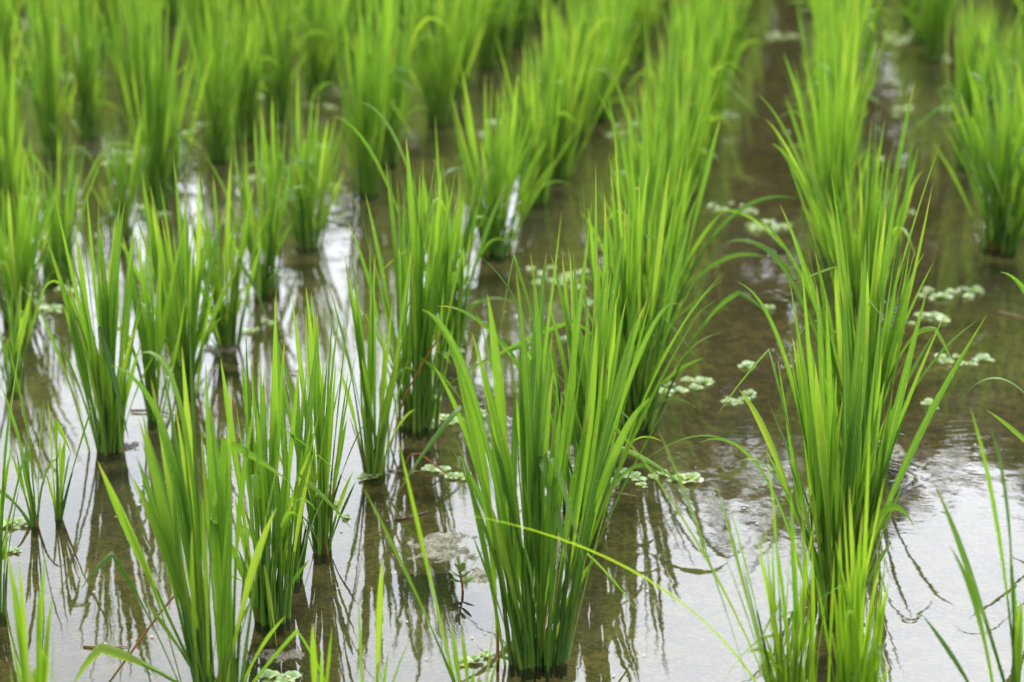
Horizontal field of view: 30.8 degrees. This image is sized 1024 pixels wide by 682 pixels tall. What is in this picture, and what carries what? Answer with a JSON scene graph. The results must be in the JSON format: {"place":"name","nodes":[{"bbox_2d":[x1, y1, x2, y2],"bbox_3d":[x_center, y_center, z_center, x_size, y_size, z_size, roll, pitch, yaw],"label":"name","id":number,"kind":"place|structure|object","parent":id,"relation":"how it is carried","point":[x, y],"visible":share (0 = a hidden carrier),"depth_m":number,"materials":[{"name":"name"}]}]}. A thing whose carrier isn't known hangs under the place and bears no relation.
{"place":"outdoors","nodes":[
{"label":"outdoors","id":0,"kind":"place"},
{"bbox_2d":[0,0,1023,681],"bbox_3d":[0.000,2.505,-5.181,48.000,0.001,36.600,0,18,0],"label":"water","id":1,"kind":"structure","parent":0,"point":[790,4],"depth_m":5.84,"materials":[{"name":"liquid"}]},
{"bbox_2d":[0,311,35,626],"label":"rice plant","id":2,"kind":"object","parent":1,"relation":"on","point":[3,607],"visible":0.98,"depth_m":1.73,"materials":[{"name":"green plant"}]},
{"bbox_2d":[0,0,35,86],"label":"rice plant","id":3,"kind":"object","parent":1,"relation":"on","point":[5,20],"visible":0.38,"depth_m":4.32,"materials":[{"name":"green plant"}]},
{"bbox_2d":[0,2,45,191],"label":"rice plant","id":4,"kind":"object","parent":1,"relation":"on","point":[17,58],"visible":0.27,"depth_m":3.42,"materials":[{"name":"green plant"}]},
{"bbox_2d":[0,280,47,400],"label":"rice plant","id":5,"kind":"object","parent":1,"relation":"on","point":[13,342],"visible":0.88,"depth_m":2.35,"materials":[{"name":"green plant"}]},
{"bbox_2d":[0,59,49,238],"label":"rice plant","id":6,"kind":"object","parent":1,"relation":"on","point":[7,158],"visible":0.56,"depth_m":3.10,"materials":[{"name":"green plant"}]},
{"bbox_2d":[0,338,58,537],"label":"rice plant","id":7,"kind":"object","parent":1,"relation":"on","point":[33,523],"visible":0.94,"depth_m":1.94,"materials":[{"name":"green plant"}]},
{"bbox_2d":[6,550,54,681],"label":"rice plant","id":8,"kind":"object","parent":1,"relation":"on","point":[40,670],"visible":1,"depth_m":1.44,"materials":[{"name":"green plant"}]},
{"bbox_2d":[0,149,62,330],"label":"rice plant","id":9,"kind":"object","parent":1,"relation":"on","point":[23,262],"visible":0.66,"depth_m":2.62,"materials":[{"name":"green plant"}]},
{"bbox_2d":[17,0,66,79],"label":"rice plant","id":10,"kind":"object","parent":1,"relation":"on","point":[43,8],"visible":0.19,"depth_m":4.55,"materials":[{"name":"green plant"}]},
{"bbox_2d":[6,0,82,161],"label":"rice plant","id":11,"kind":"object","parent":1,"relation":"on","point":[46,92],"visible":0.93,"depth_m":3.67,"materials":[{"name":"green plant"}]},
{"bbox_2d":[14,119,103,290],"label":"rice plant","id":12,"kind":"object","parent":1,"relation":"on","point":[56,244],"visible":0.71,"depth_m":2.81,"materials":[{"name":"green plant"}]},
{"bbox_2d":[45,390,96,530],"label":"rice plant","id":13,"kind":"object","parent":1,"relation":"on","point":[59,502],"visible":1,"depth_m":1.96,"materials":[{"name":"green plant"}]},
{"bbox_2d":[51,0,121,143],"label":"rice plant","id":14,"kind":"object","parent":1,"relation":"on","point":[84,75],"visible":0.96,"depth_m":3.83,"materials":[{"name":"green plant"}]},
{"bbox_2d":[60,0,118,54],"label":"rice plant","id":15,"kind":"object","parent":1,"relation":"on","point":[90,11],"visible":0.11,"depth_m":4.73,"materials":[{"name":"green plant"}]},
{"bbox_2d":[36,193,155,464],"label":"rice plant","id":16,"kind":"object","parent":1,"relation":"on","point":[112,392],"visible":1,"depth_m":2.12,"materials":[{"name":"green plant"}]},
{"bbox_2d":[90,0,123,51],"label":"rice plant","id":17,"kind":"object","parent":1,"relation":"on","point":[103,5],"visible":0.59,"depth_m":5.00,"materials":[{"name":"green plant"}]},
{"bbox_2d":[62,106,152,242],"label":"rice plant","id":18,"kind":"object","parent":1,"relation":"on","point":[120,176],"visible":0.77,"depth_m":3.09,"materials":[{"name":"green plant"}]},
{"bbox_2d":[94,441,144,465],"bbox_3d":[-0.457,0.130,2.175,0.056,0.021,0.046,0,18,0],"label":"mud clod","id":19,"kind":"object","parent":1,"relation":"on","point":[132,451],"visible":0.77,"depth_m":2.16,"materials":[{"name":"grey liquid"}]},
{"bbox_2d":[93,0,166,119],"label":"rice plant","id":20,"kind":"object","parent":1,"relation":"on","point":[134,36],"visible":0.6,"depth_m":4.08,"materials":[{"name":"green plant"}]},
{"bbox_2d":[113,0,169,102],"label":"rice plant","id":21,"kind":"object","parent":1,"relation":"on","point":[147,18],"visible":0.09,"depth_m":4.25,"materials":[{"name":"green plant"}]},
{"bbox_2d":[118,223,185,429],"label":"rice plant","id":22,"kind":"object","parent":1,"relation":"on","point":[151,332],"visible":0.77,"depth_m":2.23,"materials":[{"name":"green plant"}]},
{"bbox_2d":[119,0,198,219],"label":"rice plant","id":23,"kind":"object","parent":1,"relation":"on","point":[157,110],"visible":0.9,"depth_m":3.21,"materials":[{"name":"green plant"}]},
{"bbox_2d":[107,41,211,192],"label":"rice plant","id":24,"kind":"object","parent":1,"relation":"on","point":[177,155],"visible":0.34,"depth_m":3.43,"materials":[{"name":"green plant"}]},
{"bbox_2d":[161,0,181,28],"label":"rice plant","id":25,"kind":"object","parent":1,"relation":"on","point":[173,18],"visible":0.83,"depth_m":5.42,"materials":[{"name":"green plant"}]},
{"bbox_2d":[111,158,236,402],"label":"rice plant","id":26,"kind":"object","parent":1,"relation":"on","point":[189,275],"visible":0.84,"depth_m":2.31,"materials":[{"name":"green plant"}]},
{"bbox_2d":[74,317,325,681],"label":"rice plant","id":27,"kind":"object","parent":1,"relation":"on","point":[164,509],"visible":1,"depth_m":1.56,"materials":[{"name":"green plant"}]},
{"bbox_2d":[174,0,228,83],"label":"rice plant","id":28,"kind":"object","parent":1,"relation":"on","point":[199,4],"visible":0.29,"depth_m":4.51,"materials":[{"name":"green plant"}]},
{"bbox_2d":[168,0,247,165],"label":"rice plant","id":29,"kind":"object","parent":1,"relation":"on","point":[219,150],"visible":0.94,"depth_m":3.62,"materials":[{"name":"green plant"}]},
{"bbox_2d":[195,344,247,365],"bbox_3d":[-0.395,0.018,2.522,0.065,0.019,0.063,0,18,0],"label":"mud clod","id":30,"kind":"object","parent":1,"relation":"on","point":[232,355],"visible":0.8,"depth_m":2.51,"materials":[{"name":"grey liquid"}]},
{"bbox_2d":[211,0,244,64],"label":"rice plant","id":31,"kind":"object","parent":1,"relation":"on","point":[214,29],"visible":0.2,"depth_m":4.72,"materials":[{"name":"green plant"}]},
{"bbox_2d":[191,155,272,347],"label":"rice plant","id":32,"kind":"object","parent":1,"relation":"on","point":[226,325],"visible":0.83,"depth_m":2.50,"materials":[{"name":"green plant"}]},
{"bbox_2d":[227,0,256,55],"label":"rice plant","id":33,"kind":"object","parent":1,"relation":"on","point":[243,3],"visible":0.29,"depth_m":4.92,"materials":[{"name":"green plant"}]},
{"bbox_2d":[214,0,278,144],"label":"rice plant","id":34,"kind":"object","parent":1,"relation":"on","point":[247,104],"visible":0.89,"depth_m":3.83,"materials":[{"name":"green plant"}]},
{"bbox_2d":[205,95,316,304],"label":"rice plant","id":35,"kind":"object","parent":1,"relation":"on","point":[266,285],"visible":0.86,"depth_m":2.74,"materials":[{"name":"green plant"}]},
{"bbox_2d":[239,648,310,675],"bbox_3d":[-0.216,0.288,1.682,0.072,0.014,0.040,0,18,0],"label":"mud clod","id":36,"kind":"object","parent":1,"relation":"on","point":[289,659],"visible":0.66,"depth_m":1.67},
{"bbox_2d":[227,0,326,123],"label":"rice plant","id":37,"kind":"object","parent":1,"relation":"on","point":[279,83],"visible":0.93,"depth_m":4.03,"materials":[{"name":"green plant"}]},
{"bbox_2d":[221,297,351,645],"bbox_3d":[-0.222,0.115,1.696,0.147,0.339,0.116,7,19,22],"label":"rice plant","id":38,"kind":"object","parent":1,"relation":"on","point":[271,608],"visible":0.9,"depth_m":1.70,"materials":[{"name":"green plant"}]},
{"bbox_2d":[267,300,330,593],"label":"rice plant","id":39,"kind":"object","parent":1,"relation":"on","point":[301,457],"visible":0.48,"depth_m":1.79,"materials":[{"name":"green plant"}]},
{"bbox_2d":[239,71,364,255],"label":"rice plant","id":40,"kind":"object","parent":1,"relation":"on","point":[304,223],"visible":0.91,"depth_m":3.01,"materials":[{"name":"green plant"}]},
{"bbox_2d":[273,0,348,102],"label":"rice plant","id":41,"kind":"object","parent":1,"relation":"on","point":[317,58],"visible":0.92,"depth_m":4.27,"materials":[{"name":"green plant"}]},
{"bbox_2d":[310,624,331,681],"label":"rice plant","id":42,"kind":"object","parent":1,"relation":"on","point":[313,657],"visible":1,"depth_m":1.48,"materials":[{"name":"green plant"}]},
{"bbox_2d":[289,0,357,87],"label":"rice plant","id":43,"kind":"object","parent":1,"relation":"on","point":[341,10],"visible":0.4,"depth_m":4.47,"materials":[{"name":"green plant"}]},
{"bbox_2d":[279,289,368,565],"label":"rice plant","id":44,"kind":"object","parent":1,"relation":"on","point":[323,528],"visible":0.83,"depth_m":1.85,"materials":[{"name":"green plant"}]},
{"bbox_2d":[344,0,381,71],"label":"rice plant","id":45,"kind":"object","parent":1,"relation":"on","point":[355,26],"visible":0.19,"depth_m":4.66,"materials":[{"name":"green plant"}]},
{"bbox_2d":[310,0,418,202],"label":"rice plant","id":46,"kind":"object","parent":1,"relation":"on","point":[369,86],"visible":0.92,"depth_m":3.33,"materials":[{"name":"green plant"}]},
{"bbox_2d":[329,249,414,488],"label":"rice plant","id":47,"kind":"object","parent":1,"relation":"on","point":[373,459],"visible":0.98,"depth_m":2.06,"materials":[{"name":"green plant"}]},
{"bbox_2d":[358,560,408,681],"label":"rice plant","id":48,"kind":"object","parent":1,"relation":"on","point":[379,613],"visible":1,"depth_m":1.47,"materials":[{"name":"green plant"}]},
{"bbox_2d":[323,0,455,170],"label":"rice plant","id":49,"kind":"object","parent":1,"relation":"on","point":[397,93],"visible":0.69,"depth_m":3.59,"materials":[{"name":"green plant"}]},
{"bbox_2d":[347,140,464,441],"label":"rice plant","id":50,"kind":"object","parent":1,"relation":"on","point":[418,338],"visible":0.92,"depth_m":2.19,"materials":[{"name":"green plant"}]},
{"bbox_2d":[336,102,513,363],"bbox_3d":[-0.100,-0.153,2.506,0.202,0.350,0.185,13,22,34],"label":"rice plant","id":51,"kind":"object","parent":1,"relation":"on","point":[466,241],"visible":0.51,"depth_m":2.49,"materials":[{"name":"green plant"}]},
{"bbox_2d":[360,441,497,681],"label":"rice plant","id":52,"kind":"object","parent":1,"relation":"on","point":[449,666],"visible":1,"depth_m":1.51,"materials":[{"name":"green plant"}]},
{"bbox_2d":[390,532,488,576],"bbox_3d":[-0.074,0.217,1.906,0.098,0.022,0.091,0,18,0],"label":"algae scum","id":53,"kind":"object","parent":1,"relation":"on","point":[445,552],"visible":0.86,"depth_m":1.89,"materials":[{"name":"grey liquid"}]},
{"bbox_2d":[399,0,486,129],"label":"rice plant","id":54,"kind":"object","parent":1,"relation":"on","point":[438,94],"visible":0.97,"depth_m":3.98,"materials":[{"name":"green plant"}]},
{"bbox_2d":[448,558,474,601],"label":"water weed","id":55,"kind":"object","parent":1,"relation":"on","point":[461,567],"visible":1,"depth_m":1.80,"materials":[{"name":"green plant"}]},
{"bbox_2d":[418,0,513,106],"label":"rice plant","id":56,"kind":"object","parent":1,"relation":"on","point":[474,34],"visible":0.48,"depth_m":4.23,"materials":[{"name":"green plant"}]},
{"bbox_2d":[457,566,504,595],"bbox_3d":[-0.030,0.236,1.845,0.048,0.017,0.056,0,18,0],"label":"algae scum","id":57,"kind":"object","parent":1,"relation":"on","point":[479,582],"visible":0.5,"depth_m":1.83,"materials":[{"name":"grey liquid"}]},
{"bbox_2d":[433,64,569,263],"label":"rice plant","id":58,"kind":"object","parent":1,"relation":"on","point":[496,251],"visible":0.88,"depth_m":2.95,"materials":[{"name":"green plant"}]},
{"bbox_2d":[467,0,535,72],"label":"rice plant","id":59,"kind":"object","parent":1,"relation":"on","point":[485,61],"visible":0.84,"depth_m":4.68,"materials":[{"name":"green plant"}]},
{"bbox_2d":[489,0,535,58],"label":"rice plant","id":60,"kind":"object","parent":1,"relation":"on","point":[504,38],"visible":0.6,"depth_m":4.89,"materials":[{"name":"green plant"}]},
{"bbox_2d":[507,0,538,48],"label":"rice plant","id":61,"kind":"object","parent":1,"relation":"on","point":[518,39],"visible":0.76,"depth_m":5.05,"materials":[{"name":"green plant"}]},
{"bbox_2d":[530,0,550,24],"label":"rice plant","id":62,"kind":"object","parent":1,"relation":"on","point":[538,20],"visible":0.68,"depth_m":5.48,"materials":[{"name":"green plant"}]},
{"bbox_2d":[495,33,593,211],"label":"rice plant","id":63,"kind":"object","parent":1,"relation":"on","point":[541,202],"visible":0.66,"depth_m":3.28,"materials":[{"name":"green plant"}]},
{"bbox_2d":[396,201,717,681],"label":"rice plant","id":64,"kind":"object","parent":1,"relation":"on","point":[544,652],"visible":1,"depth_m":1.61,"materials":[{"name":"green plant"}]},
{"bbox_2d":[506,0,628,184],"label":"rice plant","id":65,"kind":"object","parent":1,"relation":"on","point":[560,172],"visible":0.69,"depth_m":3.48,"materials":[{"name":"green plant"}]},
{"bbox_2d":[530,0,616,162],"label":"rice plant","id":66,"kind":"object","parent":1,"relation":"on","point":[577,37],"visible":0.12,"depth_m":3.62,"materials":[{"name":"green plant"}]},
{"bbox_2d":[440,172,721,525],"bbox_3d":[0.082,0.008,1.953,0.306,0.384,0.137,-5,19,-14],"label":"rice plant","id":67,"kind":"object","parent":1,"relation":"on","point":[608,346],"visible":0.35,"depth_m":1.95,"materials":[{"name":"green plant"}]},
{"bbox_2d":[536,0,647,141],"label":"rice plant","id":68,"kind":"object","parent":1,"relation":"on","point":[575,21],"visible":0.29,"depth_m":3.85,"materials":[{"name":"green plant"}]},
{"bbox_2d":[559,0,647,124],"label":"rice plant","id":69,"kind":"object","parent":1,"relation":"on","point":[603,117],"visible":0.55,"depth_m":4.03,"materials":[{"name":"green plant"}]},
{"bbox_2d":[553,0,658,105],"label":"rice plant","id":70,"kind":"object","parent":1,"relation":"on","point":[611,14],"visible":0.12,"depth_m":4.22,"materials":[{"name":"green plant"}]},
{"bbox_2d":[609,0,644,75],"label":"rice plant","id":71,"kind":"object","parent":1,"relation":"on","point":[629,42],"visible":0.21,"depth_m":4.64,"materials":[{"name":"green plant"}]},
{"bbox_2d":[597,51,692,255],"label":"rice plant","id":72,"kind":"object","parent":1,"relation":"on","point":[655,162],"visible":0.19,"depth_m":2.78,"materials":[{"name":"green plant"}]},
{"bbox_2d":[626,0,663,60],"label":"rice plant","id":73,"kind":"object","parent":1,"relation":"on","point":[640,38],"visible":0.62,"depth_m":4.86,"materials":[{"name":"green plant"}]},
{"bbox_2d":[449,423,844,681],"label":"rice plant","id":74,"kind":"object","parent":1,"relation":"on","point":[790,669],"visible":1,"depth_m":1.50,"materials":[{"name":"green plant"}]},
{"bbox_2d":[549,131,762,442],"bbox_3d":[0.163,-0.061,2.178,0.245,0.378,0.156,8,20,23],"label":"rice plant","id":75,"kind":"object","parent":1,"relation":"on","point":[631,275],"visible":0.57,"depth_m":2.19,"materials":[{"name":"green plant"}]},
{"bbox_2d":[595,19,718,244],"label":"rice plant","id":76,"kind":"object","parent":1,"relation":"on","point":[698,132],"visible":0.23,"depth_m":2.99,"materials":[{"name":"green plant"}]},
{"bbox_2d":[616,0,740,223],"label":"rice plant","id":77,"kind":"object","parent":1,"relation":"on","point":[680,76],"visible":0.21,"depth_m":3.14,"materials":[{"name":"green plant"}]},
{"bbox_2d":[660,0,717,143],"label":"rice plant","id":78,"kind":"object","parent":1,"relation":"on","point":[696,9],"visible":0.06,"depth_m":3.72,"materials":[{"name":"green plant"}]},
{"bbox_2d":[581,82,797,356],"bbox_3d":[0.213,-0.155,2.471,0.265,0.376,0.211,11,21,32],"label":"rice plant","id":79,"kind":"object","parent":1,"relation":"on","point":[648,249],"visible":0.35,"depth_m":2.49,"materials":[{"name":"green plant"}]},
{"bbox_2d":[646,3,745,195],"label":"rice plant","id":80,"kind":"object","parent":1,"relation":"on","point":[691,66],"visible":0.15,"depth_m":3.37,"materials":[{"name":"green plant"}]},
{"bbox_2d":[653,0,759,174],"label":"rice plant","id":81,"kind":"object","parent":1,"relation":"on","point":[708,54],"visible":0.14,"depth_m":3.54,"materials":[{"name":"green plant"}]},
{"bbox_2d":[668,0,744,132],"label":"rice plant","id":82,"kind":"object","parent":1,"relation":"on","point":[718,45],"visible":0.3,"depth_m":3.94,"materials":[{"name":"green plant"}]},
{"bbox_2d":[709,0,762,113],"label":"rice plant","id":83,"kind":"object","parent":1,"relation":"on","point":[743,45],"visible":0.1,"depth_m":4.15,"materials":[{"name":"green plant"}]},
{"bbox_2d":[729,0,752,53],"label":"rice plant","id":84,"kind":"object","parent":1,"relation":"on","point":[744,15],"visible":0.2,"depth_m":4.95,"materials":[{"name":"green plant"}]},
{"bbox_2d":[712,83,921,350],"bbox_3d":[0.444,-0.150,2.446,0.274,0.382,0.245,-10,20,-28],"label":"rice plant","id":85,"kind":"object","parent":1,"relation":"on","point":[873,210],"visible":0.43,"depth_m":2.46,"materials":[{"name":"green plant"}]},
{"bbox_2d":[786,0,872,186],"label":"rice plant","id":86,"kind":"object","parent":1,"relation":"on","point":[828,52],"visible":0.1,"depth_m":3.29,"materials":[{"name":"green plant"}]},
{"bbox_2d":[781,22,884,225],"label":"rice plant","id":87,"kind":"object","parent":1,"relation":"on","point":[839,102],"visible":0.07,"depth_m":3.11,"materials":[{"name":"green plant"}]},
{"bbox_2d":[777,0,891,266],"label":"rice plant","id":88,"kind":"object","parent":1,"relation":"on","point":[842,127],"visible":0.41,"depth_m":2.91,"materials":[{"name":"green plant"}]},
{"bbox_2d":[797,0,883,113],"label":"rice plant","id":89,"kind":"object","parent":1,"relation":"on","point":[816,33],"visible":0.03,"depth_m":3.68,"materials":[{"name":"green plant"}]},
{"bbox_2d":[799,0,882,125],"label":"rice plant","id":90,"kind":"object","parent":1,"relation":"on","point":[872,32],"visible":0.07,"depth_m":3.88,"materials":[{"name":"green plant"}]},
{"bbox_2d":[700,241,984,633],"bbox_3d":[0.299,0.093,1.704,0.235,0.376,0.111,7,19,20],"label":"rice plant","id":91,"kind":"object","parent":1,"relation":"on","point":[828,490],"visible":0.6,"depth_m":1.70,"materials":[{"name":"green plant"}]},
{"bbox_2d":[806,0,891,172],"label":"rice plant","id":92,"kind":"object","parent":1,"relation":"on","point":[844,17],"visible":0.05,"depth_m":3.50,"materials":[{"name":"green plant"}]},
{"bbox_2d":[810,409,893,681],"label":"rice plant","id":93,"kind":"object","parent":1,"relation":"on","point":[852,658],"visible":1,"depth_m":1.50,"materials":[{"name":"green plant"}]},
{"bbox_2d":[747,141,974,479],"bbox_3d":[0.389,-0.030,2.055,0.237,0.393,0.133,7,19,21],"label":"rice plant","id":94,"kind":"object","parent":1,"relation":"on","point":[890,344],"visible":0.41,"depth_m":2.04,"materials":[{"name":"green plant"}]},
{"bbox_2d":[877,437,915,469],"bbox_3d":[0.444,0.130,2.175,0.043,0.017,0.088,0,18,0],"label":"algae scum","id":95,"kind":"object","parent":1,"relation":"on","point":[899,453],"visible":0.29,"depth_m":2.15,"materials":[{"name":"grey liquid"}]},
{"bbox_2d":[895,0,918,28],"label":"rice plant","id":96,"kind":"object","parent":1,"relation":"on","point":[906,22],"visible":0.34,"depth_m":5.40,"materials":[{"name":"green plant"}]},
{"bbox_2d":[889,0,930,45],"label":"rice plant","id":97,"kind":"object","parent":1,"relation":"on","point":[921,41],"visible":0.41,"depth_m":5.11,"materials":[{"name":"green plant"}]},
{"bbox_2d":[900,0,971,64],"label":"rice plant","id":98,"kind":"object","parent":1,"relation":"on","point":[935,13],"visible":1,"depth_m":4.79,"materials":[{"name":"green plant"}]},
{"bbox_2d":[905,47,1023,259],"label":"rice plant","id":99,"kind":"object","parent":1,"relation":"on","point":[1003,241],"visible":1,"depth_m":2.98,"materials":[{"name":"green plant"}]},
{"bbox_2d":[922,408,1022,681],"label":"rice plant","id":100,"kind":"object","parent":1,"relation":"on","point":[1016,629],"visible":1,"depth_m":1.47,"materials":[{"name":"green plant"}]},
{"bbox_2d":[936,0,1023,172],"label":"rice plant","id":101,"kind":"object","parent":1,"relation":"on","point":[963,85],"visible":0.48,"depth_m":3.56,"materials":[{"name":"green plant"}]},
{"bbox_2d":[947,0,1023,111],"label":"rice plant","id":102,"kind":"object","parent":1,"relation":"on","point":[982,36],"visible":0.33,"depth_m":4.16,"materials":[{"name":"green plant"}]},
{"bbox_2d":[950,6,1023,146],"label":"rice plant","id":103,"kind":"object","parent":1,"relation":"on","point":[1009,70],"visible":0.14,"depth_m":3.65,"materials":[{"name":"green plant"}]},
{"bbox_2d":[974,272,1023,441],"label":"rice plant","id":104,"kind":"object","parent":1,"relation":"on","point":[1018,434],"visible":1,"depth_m":1.95,"materials":[{"name":"green plant"}]},
{"bbox_2d":[987,34,1023,205],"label":"rice plant","id":105,"kind":"object","parent":1,"relation":"on","point":[1020,100],"visible":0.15,"depth_m":3.25,"materials":[{"name":"green plant"}]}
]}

